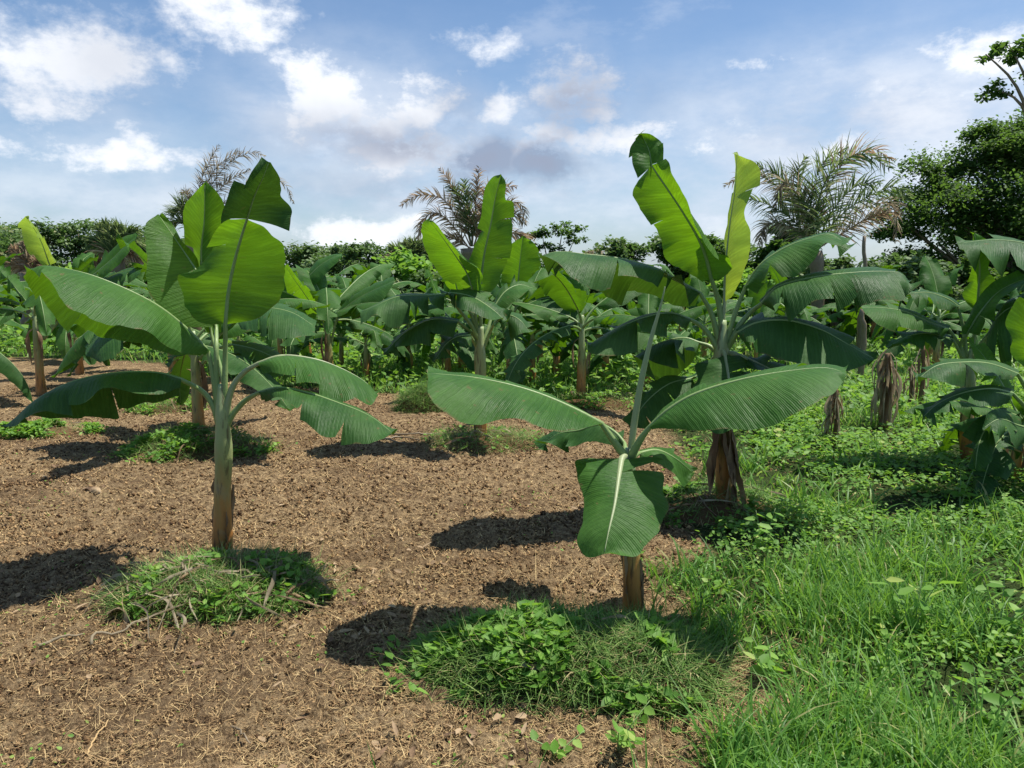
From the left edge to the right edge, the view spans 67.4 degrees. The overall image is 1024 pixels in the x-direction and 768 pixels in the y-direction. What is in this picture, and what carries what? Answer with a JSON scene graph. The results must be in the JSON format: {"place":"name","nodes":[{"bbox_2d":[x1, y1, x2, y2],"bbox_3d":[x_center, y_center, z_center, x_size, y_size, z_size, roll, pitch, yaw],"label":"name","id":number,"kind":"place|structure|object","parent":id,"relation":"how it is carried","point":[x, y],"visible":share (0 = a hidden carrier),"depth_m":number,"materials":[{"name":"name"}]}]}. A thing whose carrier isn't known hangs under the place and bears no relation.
{"place":"outdoors","nodes":[
{"label":"outdoors","id":0,"kind":"place"},
{"bbox_2d":[406,266,451,303],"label":"shrub","id":1,"kind":"object","parent":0,"point":[441,284],"visible":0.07,"depth_m":24.10,"materials":[{"name":"green plant"}]},
{"bbox_2d":[0,326,1023,767],"bbox_3d":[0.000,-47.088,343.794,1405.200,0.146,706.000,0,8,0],"label":"ground","id":2,"kind":"structure","parent":0,"point":[330,660],"depth_m":4.12,"materials":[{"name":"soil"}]},
{"bbox_2d":[0,252,28,307],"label":"banana plant","id":3,"kind":"object","parent":2,"relation":"on","point":[3,259],"visible":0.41,"depth_m":17.09,"materials":[{"name":"green plant"}]},
{"bbox_2d":[0,297,32,401],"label":"banana plant","id":4,"kind":"object","parent":2,"relation":"on","point":[10,371],"visible":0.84,"depth_m":9.32,"materials":[{"name":"green plant"}]},
{"bbox_2d":[0,217,33,297],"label":"tree","id":5,"kind":"object","parent":2,"relation":"on","point":[11,236],"visible":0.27,"depth_m":28.44,"materials":[{"name":"green plant"}]},
{"bbox_2d":[0,285,43,349],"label":"banana plant","id":6,"kind":"object","parent":2,"relation":"on","point":[12,323],"visible":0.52,"depth_m":15.48,"materials":[{"name":"green plant"}]},
{"bbox_2d":[4,241,47,332],"bbox_3d":[-12.484,-2.393,19.861,1.198,2.632,0.647,0,8,0],"label":"palm tree","id":7,"kind":"object","parent":2,"relation":"on","point":[17,263],"visible":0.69,"depth_m":19.70,"materials":[{"name":"green plant"}]},
{"bbox_2d":[0,306,82,358],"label":"banana plant","id":8,"kind":"object","parent":2,"relation":"on","point":[59,332],"visible":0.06,"depth_m":13.78,"materials":[{"name":"green plant"}]},
{"bbox_2d":[3,216,100,267],"bbox_3d":[-18.474,-4.870,32.327,4.832,4.211,5.496,0,8,0],"label":"tree","id":9,"kind":"object","parent":2,"relation":"on","point":[59,237],"visible":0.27,"depth_m":31.64,"materials":[{"name":"green plant"}]},
{"bbox_2d":[2,254,109,374],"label":"banana plant","id":10,"kind":"object","parent":2,"relation":"on","point":[83,266],"visible":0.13,"depth_m":12.23,"materials":[{"name":"green plant"}]},
{"bbox_2d":[0,417,116,439],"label":"weed patch","id":11,"kind":"object","parent":2,"relation":"on","point":[33,429],"visible":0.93,"depth_m":7.75,"materials":[{"name":"plant"}]},
{"bbox_2d":[38,633,83,646],"bbox_3d":[-1.976,1.113,3.365,0.180,0.027,0.018,-8,11,-43],"label":"stick","id":12,"kind":"object","parent":2,"relation":"on","point":[53,639],"visible":1,"depth_m":3.35,"materials":[{"name":"beige wood"}]},
{"bbox_2d":[0,216,141,395],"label":"banana plant","id":13,"kind":"object","parent":2,"relation":"on","point":[42,317],"visible":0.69,"depth_m":10.05,"materials":[{"name":"green plant"}]},
{"bbox_2d":[1,252,141,287],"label":"banana plant","id":14,"kind":"object","parent":2,"relation":"on","point":[84,257],"visible":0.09,"depth_m":22.06,"materials":[{"name":"green plant"}]},
{"bbox_2d":[82,217,146,287],"bbox_3d":[-13.206,-3.768,25.712,2.338,3.723,1.144,0,8,0],"label":"palm tree","id":15,"kind":"object","parent":2,"relation":"on","point":[106,234],"visible":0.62,"depth_m":25.51,"materials":[{"name":"green plant"}]},
{"bbox_2d":[90,618,144,644],"bbox_3d":[-1.763,1.099,3.444,0.057,0.039,0.274,6,10,35],"label":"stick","id":16,"kind":"object","parent":2,"relation":"on","point":[104,632],"visible":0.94,"depth_m":3.40,"materials":[{"name":"beige wood"}]},
{"bbox_2d":[105,276,153,300],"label":"banana plant","id":17,"kind":"object","parent":2,"relation":"on","point":[137,281],"visible":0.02,"depth_m":20.64,"materials":[{"name":"green plant"}]},
{"bbox_2d":[66,262,232,376],"bbox_3d":[-4.646,-0.753,10.608,2.283,1.814,2.577,0,8,0],"label":"banana plant","id":18,"kind":"object","parent":2,"relation":"on","point":[206,340],"visible":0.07,"depth_m":10.26,"materials":[{"name":"green plant"}]},
{"bbox_2d":[116,395,208,415],"bbox_3d":[-4.152,0.213,9.216,1.288,0.352,1.028,0,8,0],"label":"weed patch","id":19,"kind":"object","parent":2,"relation":"on","point":[171,406],"visible":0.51,"depth_m":9.02,"materials":[{"name":"plant"}]},
{"bbox_2d":[51,234,329,436],"bbox_3d":[-3.008,-0.378,7.283,2.527,2.005,2.446,-2,8,-16],"label":"banana plant","id":20,"kind":"object","parent":2,"relation":"on","point":[282,318],"visible":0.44,"depth_m":6.94,"materials":[{"name":"green plant"}]},
{"bbox_2d":[98,419,297,463],"bbox_3d":[-2.835,0.510,7.002,1.674,0.388,1.178,0,8,0],"label":"weed patch","id":21,"kind":"object","parent":2,"relation":"on","point":[182,444],"visible":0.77,"depth_m":6.85,"materials":[{"name":"plant"}]},
{"bbox_2d":[0,157,397,552],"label":"banana plant","id":22,"kind":"object","parent":2,"relation":"on","point":[230,269],"visible":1,"depth_m":4.12,"materials":[{"name":"green plant"}]},
{"bbox_2d":[53,534,368,653],"bbox_3d":[-1.472,0.983,3.833,1.581,0.365,1.218,0,8,0],"label":"weed patch","id":23,"kind":"object","parent":2,"relation":"on","point":[249,587],"visible":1,"depth_m":3.75,"materials":[{"name":"plant"}]},
{"bbox_2d":[160,145,294,330],"bbox_3d":[-5.526,-2.482,14.834,2.750,4.180,0.737,0,8,0],"label":"palm tree","id":24,"kind":"object","parent":2,"relation":"on","point":[172,212],"visible":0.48,"depth_m":14.59,"materials":[{"name":"green plant"}]},
{"bbox_2d":[204,327,267,366],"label":"banana plant","id":25,"kind":"object","parent":2,"relation":"on","point":[246,337],"visible":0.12,"depth_m":13.07,"materials":[{"name":"green plant"}]},
{"bbox_2d":[240,264,351,356],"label":"banana plant","id":26,"kind":"object","parent":2,"relation":"on","point":[304,351],"visible":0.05,"depth_m":12.08,"materials":[{"name":"green plant"}]},
{"bbox_2d":[266,268,345,352],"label":"banana plant","id":27,"kind":"object","parent":2,"relation":"on","point":[271,343],"visible":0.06,"depth_m":13.52,"materials":[{"name":"green plant"}]},
{"bbox_2d":[281,239,344,285],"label":"tree","id":28,"kind":"object","parent":2,"relation":"on","point":[306,256],"visible":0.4,"depth_m":32.25,"materials":[{"name":"green plant"}]},
{"bbox_2d":[295,315,382,376],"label":"banana plant","id":29,"kind":"object","parent":2,"relation":"on","point":[339,347],"visible":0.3,"depth_m":12.30,"materials":[{"name":"green plant"}]},
{"bbox_2d":[325,241,356,282],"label":"tree","id":30,"kind":"object","parent":2,"relation":"on","point":[335,248],"visible":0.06,"depth_m":34.23,"materials":[{"name":"green plant"}]},
{"bbox_2d":[280,254,412,376],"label":"banana plant","id":31,"kind":"object","parent":2,"relation":"on","point":[354,294],"visible":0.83,"depth_m":10.81,"materials":[{"name":"green plant"}]},
{"bbox_2d":[335,273,357,288],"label":"banana plant","id":32,"kind":"object","parent":2,"relation":"on","point":[343,282],"visible":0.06,"depth_m":22.39,"materials":[{"name":"green plant"}]},
{"bbox_2d":[300,293,408,381],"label":"banana plant","id":33,"kind":"object","parent":2,"relation":"on","point":[375,338],"visible":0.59,"depth_m":11.50,"materials":[{"name":"green plant"}]},
{"bbox_2d":[327,238,387,287],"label":"tree","id":34,"kind":"object","parent":2,"relation":"on","point":[357,251],"visible":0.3,"depth_m":32.30,"materials":[{"name":"green plant"}]},
{"bbox_2d":[335,262,425,336],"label":"banana plant","id":35,"kind":"object","parent":2,"relation":"on","point":[358,269],"visible":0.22,"depth_m":18.67,"materials":[{"name":"green plant"}]},
{"bbox_2d":[357,267,439,317],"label":"shrub","id":36,"kind":"object","parent":2,"relation":"on","point":[419,278],"visible":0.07,"depth_m":23.91,"materials":[{"name":"green plant"}]},
{"bbox_2d":[370,244,435,303],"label":"shrub","id":37,"kind":"object","parent":2,"relation":"on","point":[406,261],"visible":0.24,"depth_m":25.13,"materials":[{"name":"green plant"}]},
{"bbox_2d":[336,278,472,375],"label":"banana plant","id":38,"kind":"object","parent":2,"relation":"on","point":[392,292],"visible":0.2,"depth_m":12.41,"materials":[{"name":"green plant"}]},
{"bbox_2d":[382,236,428,265],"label":"tree","id":39,"kind":"object","parent":2,"relation":"on","point":[417,247],"visible":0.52,"depth_m":27.51,"materials":[{"name":"green plant"}]},
{"bbox_2d":[390,376,443,413],"bbox_3d":[-1.026,0.144,9.194,1.031,0.521,0.959,0,8,0],"label":"weed patch","id":40,"kind":"object","parent":2,"relation":"on","point":[418,400],"visible":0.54,"depth_m":9.06,"materials":[{"name":"plant"}]},
{"bbox_2d":[373,282,498,363],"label":"banana plant","id":41,"kind":"object","parent":2,"relation":"on","point":[490,346],"visible":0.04,"depth_m":13.20,"materials":[{"name":"green plant"}]},
{"bbox_2d":[0,378,876,767],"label":"dry leaf scraps","id":42,"kind":"object","parent":2,"relation":"on","point":[458,730],"visible":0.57,"depth_m":3.47,"materials":[{"name":"brown plant"}]},
{"bbox_2d":[357,174,538,436],"bbox_3d":[-0.436,-0.634,7.105,1.925,2.523,1.086,-4,9,-24],"label":"banana plant","id":43,"kind":"object","parent":2,"relation":"on","point":[476,275],"visible":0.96,"depth_m":7.06,"materials":[{"name":"green plant"}]},
{"bbox_2d":[396,266,522,371],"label":"banana plant","id":44,"kind":"object","parent":2,"relation":"on","point":[466,356],"visible":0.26,"depth_m":11.66,"materials":[{"name":"green plant"}]},
{"bbox_2d":[0,384,919,767],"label":"soil crumbs","id":45,"kind":"object","parent":2,"relation":"on","point":[248,532],"visible":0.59,"depth_m":4.39,"materials":[{"name":"brown soil"}]},
{"bbox_2d":[382,264,541,368],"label":"banana plant","id":46,"kind":"object","parent":2,"relation":"on","point":[450,286],"visible":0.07,"depth_m":12.79,"materials":[{"name":"green plant"}]},
{"bbox_2d":[399,165,536,259],"bbox_3d":[-1.160,-3.526,20.706,3.770,4.600,0.909,0,8,0],"label":"palm tree","id":47,"kind":"object","parent":2,"relation":"on","point":[465,217],"visible":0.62,"depth_m":20.52,"materials":[{"name":"green plant"}]},
{"bbox_2d":[413,419,548,454],"bbox_3d":[-0.157,0.481,7.414,1.672,0.327,1.168,-3,9,-20],"label":"weed patch","id":48,"kind":"object","parent":2,"relation":"on","point":[492,442],"visible":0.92,"depth_m":7.25,"materials":[{"name":"plant"}]},
{"bbox_2d":[416,236,595,382],"bbox_3d":[-0.126,-0.931,10.609,2.834,2.168,2.751,3,9,22],"label":"banana plant","id":49,"kind":"object","parent":2,"relation":"on","point":[523,263],"visible":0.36,"depth_m":10.34,"materials":[{"name":"green plant"}]},
{"bbox_2d":[0,315,1023,767],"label":"weeds","id":50,"kind":"object","parent":2,"relation":"on","point":[836,467],"visible":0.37,"depth_m":5.86,"materials":[{"name":"green plant"}]},
{"bbox_2d":[457,266,597,385],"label":"banana plant","id":51,"kind":"object","parent":2,"relation":"on","point":[553,321],"visible":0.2,"depth_m":11.07,"materials":[{"name":"green plant"}]},
{"bbox_2d":[495,281,613,376],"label":"banana plant","id":52,"kind":"object","parent":2,"relation":"on","point":[591,298],"visible":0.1,"depth_m":11.52,"materials":[{"name":"green plant"}]},
{"bbox_2d":[530,724,584,758],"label":"weed plant","id":53,"kind":"object","parent":2,"relation":"on","point":[553,747],"visible":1,"depth_m":2.57,"materials":[{"name":"green plant"}]},
{"bbox_2d":[527,220,591,270],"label":"tree","id":54,"kind":"object","parent":2,"relation":"on","point":[541,233],"visible":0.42,"depth_m":29.41,"materials":[{"name":"green plant"}]},
{"bbox_2d":[462,267,673,398],"bbox_3d":[0.718,-0.596,9.670,2.807,1.767,2.585,0,8,0],"label":"banana plant","id":55,"kind":"object","parent":2,"relation":"on","point":[565,292],"visible":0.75,"depth_m":9.37,"materials":[{"name":"green plant"}]},
{"bbox_2d":[363,587,792,732],"bbox_3d":[0.250,1.053,3.123,1.802,0.402,1.021,0,8,0],"label":"weed patch","id":56,"kind":"object","parent":2,"relation":"on","point":[545,652],"visible":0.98,"depth_m":2.99,"materials":[{"name":"plant"}]},
{"bbox_2d":[698,657,726,684],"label":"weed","id":57,"kind":"object","parent":56,"relation":"on","point":[713,661],"visible":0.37,"depth_m":3.03,"materials":[{"name":"green plant"}]},
{"bbox_2d":[549,384,649,410],"bbox_3d":[1.240,0.150,9.610,2.295,0.343,1.517,0,8,0],"label":"weed patch","id":58,"kind":"object","parent":2,"relation":"on","point":[606,402],"visible":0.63,"depth_m":9.40,"materials":[{"name":"plant"}]},
{"bbox_2d":[522,295,695,378],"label":"banana plant","id":59,"kind":"object","parent":2,"relation":"on","point":[564,353],"visible":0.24,"depth_m":11.71,"materials":[{"name":"green plant"}]},
{"bbox_2d":[586,234,663,301],"bbox_3d":[3.832,-3.771,27.881,3.453,3.230,2.675,4,9,29],"label":"tree","id":60,"kind":"object","parent":2,"relation":"on","point":[620,248],"visible":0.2,"depth_m":27.33,"materials":[{"name":"green plant"}]},
{"bbox_2d":[576,306,677,374],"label":"banana plant","id":61,"kind":"object","parent":2,"relation":"on","point":[617,357],"visible":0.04,"depth_m":12.12,"materials":[{"name":"green plant"}]},
{"bbox_2d":[604,693,654,751],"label":"weed plant","id":62,"kind":"object","parent":2,"relation":"on","point":[621,741],"visible":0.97,"depth_m":2.57,"materials":[{"name":"green plant"}]},
{"bbox_2d":[427,287,847,613],"bbox_3d":[0.533,0.350,3.521,1.817,1.585,1.054,0,8,0],"label":"banana plant","id":63,"kind":"object","parent":2,"relation":"on","point":[626,508],"visible":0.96,"depth_m":3.23,"materials":[{"name":"green plant"}]},
{"bbox_2d":[578,293,743,389],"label":"banana plant","id":64,"kind":"object","parent":2,"relation":"on","point":[648,303],"visible":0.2,"depth_m":10.58,"materials":[{"name":"green plant"}]},
{"bbox_2d":[637,232,688,278],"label":"tree","id":65,"kind":"object","parent":2,"relation":"on","point":[656,244],"visible":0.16,"depth_m":28.11,"materials":[{"name":"green plant"}]},
{"bbox_2d":[648,263,721,341],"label":"banana plant","id":66,"kind":"object","parent":2,"relation":"on","point":[687,279],"visible":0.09,"depth_m":18.58,"materials":[{"name":"green plant"}]},
{"bbox_2d":[684,231,725,309],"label":"tree","id":67,"kind":"object","parent":2,"relation":"on","point":[718,245],"visible":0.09,"depth_m":28.20,"materials":[{"name":"green plant"}]},
{"bbox_2d":[679,274,751,360],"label":"banana plant","id":68,"kind":"object","parent":2,"relation":"on","point":[697,284],"visible":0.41,"depth_m":14.05,"materials":[{"name":"green plant"}]},
{"bbox_2d":[538,131,923,510],"bbox_3d":[1.309,-0.325,4.916,2.309,2.532,0.978,0,8,0],"label":"banana plant","id":69,"kind":"object","parent":2,"relation":"on","point":[658,196],"visible":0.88,"depth_m":4.83,"materials":[{"name":"green plant"}]},
{"bbox_2d":[663,475,813,535],"bbox_3d":[1.450,0.766,5.205,1.386,0.359,1.062,-4,9,-26],"label":"weed patch","id":70,"kind":"object","parent":2,"relation":"on","point":[705,501],"visible":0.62,"depth_m":5.09,"materials":[{"name":"plant"}]},
{"bbox_2d":[696,279,780,370],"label":"banana plant","id":71,"kind":"object","parent":2,"relation":"on","point":[760,294],"visible":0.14,"depth_m":12.63,"materials":[{"name":"green plant"}]},
{"bbox_2d":[724,722,776,752],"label":"weed plant","id":72,"kind":"object","parent":2,"relation":"on","point":[742,734],"visible":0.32,"depth_m":2.55,"materials":[{"name":"green plant"}]},
{"bbox_2d":[715,269,804,316],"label":"shrub","id":73,"kind":"object","parent":2,"relation":"on","point":[739,288],"visible":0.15,"depth_m":23.20,"materials":[{"name":"green plant"}]},
{"bbox_2d":[744,508,783,561],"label":"weed plant","id":74,"kind":"object","parent":2,"relation":"on","point":[760,542],"visible":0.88,"depth_m":4.30,"materials":[{"name":"green plant"}]},
{"bbox_2d":[742,637,792,682],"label":"weed plant","id":75,"kind":"object","parent":2,"relation":"on","point":[763,657],"visible":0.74,"depth_m":3.01,"materials":[{"name":"green plant"}]},
{"bbox_2d":[744,224,824,279],"bbox_3d":[9.437,-3.794,26.660,2.910,3.572,2.676,0,8,0],"label":"tree","id":76,"kind":"object","parent":2,"relation":"on","point":[775,244],"visible":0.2,"depth_m":26.23,"materials":[{"name":"green plant"}]},
{"bbox_2d":[737,265,833,322],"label":"banana plant","id":77,"kind":"object","parent":2,"relation":"on","point":[778,278],"visible":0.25,"depth_m":14.60,"materials":[{"name":"green plant"}]},
{"bbox_2d":[738,297,846,344],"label":"banana plant","id":78,"kind":"object","parent":2,"relation":"on","point":[814,312],"visible":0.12,"depth_m":14.93,"materials":[{"name":"green plant"}]},
{"bbox_2d":[723,132,914,318],"bbox_3d":[7.813,-3.503,18.601,4.738,5.120,2.723,-1,8,-9],"label":"palm tree","id":79,"kind":"object","parent":2,"relation":"on","point":[803,211],"visible":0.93,"depth_m":18.52,"materials":[{"name":"green plant"}]},
{"bbox_2d":[793,253,866,328],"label":"bush","id":80,"kind":"object","parent":2,"relation":"on","point":[842,261],"visible":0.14,"depth_m":20.54,"materials":[{"name":"green plant"}]},
{"bbox_2d":[821,389,843,446],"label":"dried plant","id":81,"kind":"object","parent":2,"relation":"on","point":[833,404],"visible":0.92,"depth_m":7.25,"materials":[{"name":"brown plant"}]},
{"bbox_2d":[816,299,905,341],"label":"banana plant","id":82,"kind":"object","parent":2,"relation":"on","point":[850,326],"visible":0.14,"depth_m":16.41,"materials":[{"name":"green plant"}]},
{"bbox_2d":[856,308,866,383],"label":"dead tree","id":83,"kind":"object","parent":2,"relation":"on","point":[863,339],"visible":0.53,"depth_m":10.99,"materials":[{"name":"grey plant"}]},
{"bbox_2d":[856,236,866,347],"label":"dead tree","id":84,"kind":"object","parent":2,"relation":"on","point":[858,342],"visible":0.48,"depth_m":14.80,"materials":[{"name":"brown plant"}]},
{"bbox_2d":[821,288,909,330],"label":"banana plant","id":85,"kind":"object","parent":2,"relation":"on","point":[832,317],"visible":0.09,"depth_m":16.72,"materials":[{"name":"green plant"}]},
{"bbox_2d":[842,264,918,337],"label":"banana plant","id":86,"kind":"object","parent":2,"relation":"on","point":[896,266],"visible":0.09,"depth_m":18.87,"materials":[{"name":"green plant"}]},
{"bbox_2d":[870,349,902,429],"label":"dried plant","id":87,"kind":"object","parent":2,"relation":"on","point":[885,390],"visible":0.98,"depth_m":8.04,"materials":[{"name":"brown plant"}]},
{"bbox_2d":[849,249,969,338],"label":"bush","id":88,"kind":"object","parent":2,"relation":"on","point":[909,268],"visible":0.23,"depth_m":19.33,"materials":[{"name":"green plant"}]},
{"bbox_2d":[902,365,916,406],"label":"dried plant","id":89,"kind":"object","parent":2,"relation":"on","point":[911,387],"visible":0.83,"depth_m":8.96,"materials":[{"name":"brown plant"}]},
{"bbox_2d":[866,554,961,641],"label":"weed plant","id":90,"kind":"object","parent":2,"relation":"on","point":[907,590],"visible":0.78,"depth_m":3.34,"materials":[{"name":"green plant"}]},
{"bbox_2d":[909,346,929,403],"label":"dried plant","id":91,"kind":"object","parent":2,"relation":"on","point":[922,383],"visible":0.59,"depth_m":9.16,"materials":[{"name":"brown plant"}]},
{"bbox_2d":[874,263,977,355],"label":"banana plant","id":92,"kind":"object","parent":2,"relation":"on","point":[953,277],"visible":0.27,"depth_m":13.74,"materials":[{"name":"green plant"}]},
{"bbox_2d":[869,254,1011,375],"bbox_3d":[6.676,-0.949,11.940,2.036,2.175,2.508,3,9,23],"label":"banana plant","id":93,"kind":"object","parent":2,"relation":"on","point":[932,276],"visible":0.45,"depth_m":12.03,"materials":[{"name":"green plant"}]},
{"bbox_2d":[860,232,1023,459],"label":"banana plant","id":94,"kind":"object","parent":2,"relation":"on","point":[985,292],"visible":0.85,"depth_m":6.36,"materials":[{"name":"green plant"}]},
{"bbox_2d":[864,107,1023,291],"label":"tree","id":95,"kind":"object","parent":2,"relation":"on","point":[998,155],"visible":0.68,"depth_m":24.09,"materials":[{"name":"green plant"}]},
{"bbox_2d":[925,309,988,348],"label":"banana plant","id":96,"kind":"object","parent":2,"relation":"on","point":[956,322],"visible":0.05,"depth_m":16.22,"materials":[{"name":"green plant"}]},
{"bbox_2d":[898,336,1023,505],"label":"banana plant","id":97,"kind":"object","parent":2,"relation":"on","point":[1003,464],"visible":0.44,"depth_m":5.96,"materials":[{"name":"green plant"}]},
{"bbox_2d":[945,461,978,509],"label":"weed plant","id":98,"kind":"object","parent":2,"relation":"on","point":[960,493],"visible":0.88,"depth_m":5.25,"materials":[{"name":"green plant"}]},
{"bbox_2d":[912,297,1023,470],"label":"banana plant","id":99,"kind":"object","parent":2,"relation":"on","point":[978,432],"visible":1,"depth_m":5.27,"materials":[{"name":"green plant"}]},
{"bbox_2d":[932,253,1008,330],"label":"bush","id":100,"kind":"object","parent":2,"relation":"on","point":[963,278],"visible":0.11,"depth_m":20.65,"materials":[{"name":"green plant"}]},
{"bbox_2d":[953,662,1022,732],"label":"weed plant","id":101,"kind":"object","parent":2,"relation":"on","point":[995,698],"visible":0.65,"depth_m":2.61,"materials":[{"name":"green plant"}]},
{"bbox_2d":[973,34,1023,127],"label":"tree","id":102,"kind":"object","parent":2,"relation":"on","point":[1014,54],"visible":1,"depth_m":18.67,"materials":[{"name":"green plant"}]},
{"bbox_2d":[975,574,1023,645],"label":"weed plant","id":103,"kind":"object","parent":2,"relation":"on","point":[1006,593],"visible":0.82,"depth_m":3.33,"materials":[{"name":"green plant"}]},
{"bbox_2d":[0,324,1023,767],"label":"grass","id":104,"kind":"structure","parent":0,"point":[906,746],"depth_m":3.43,"materials":[{"name":"green plant"}]},
{"bbox_2d":[0,0,1023,276],"label":"sky","id":105,"kind":"structure","parent":0,"point":[108,108],"materials":[{"name":"blue"}]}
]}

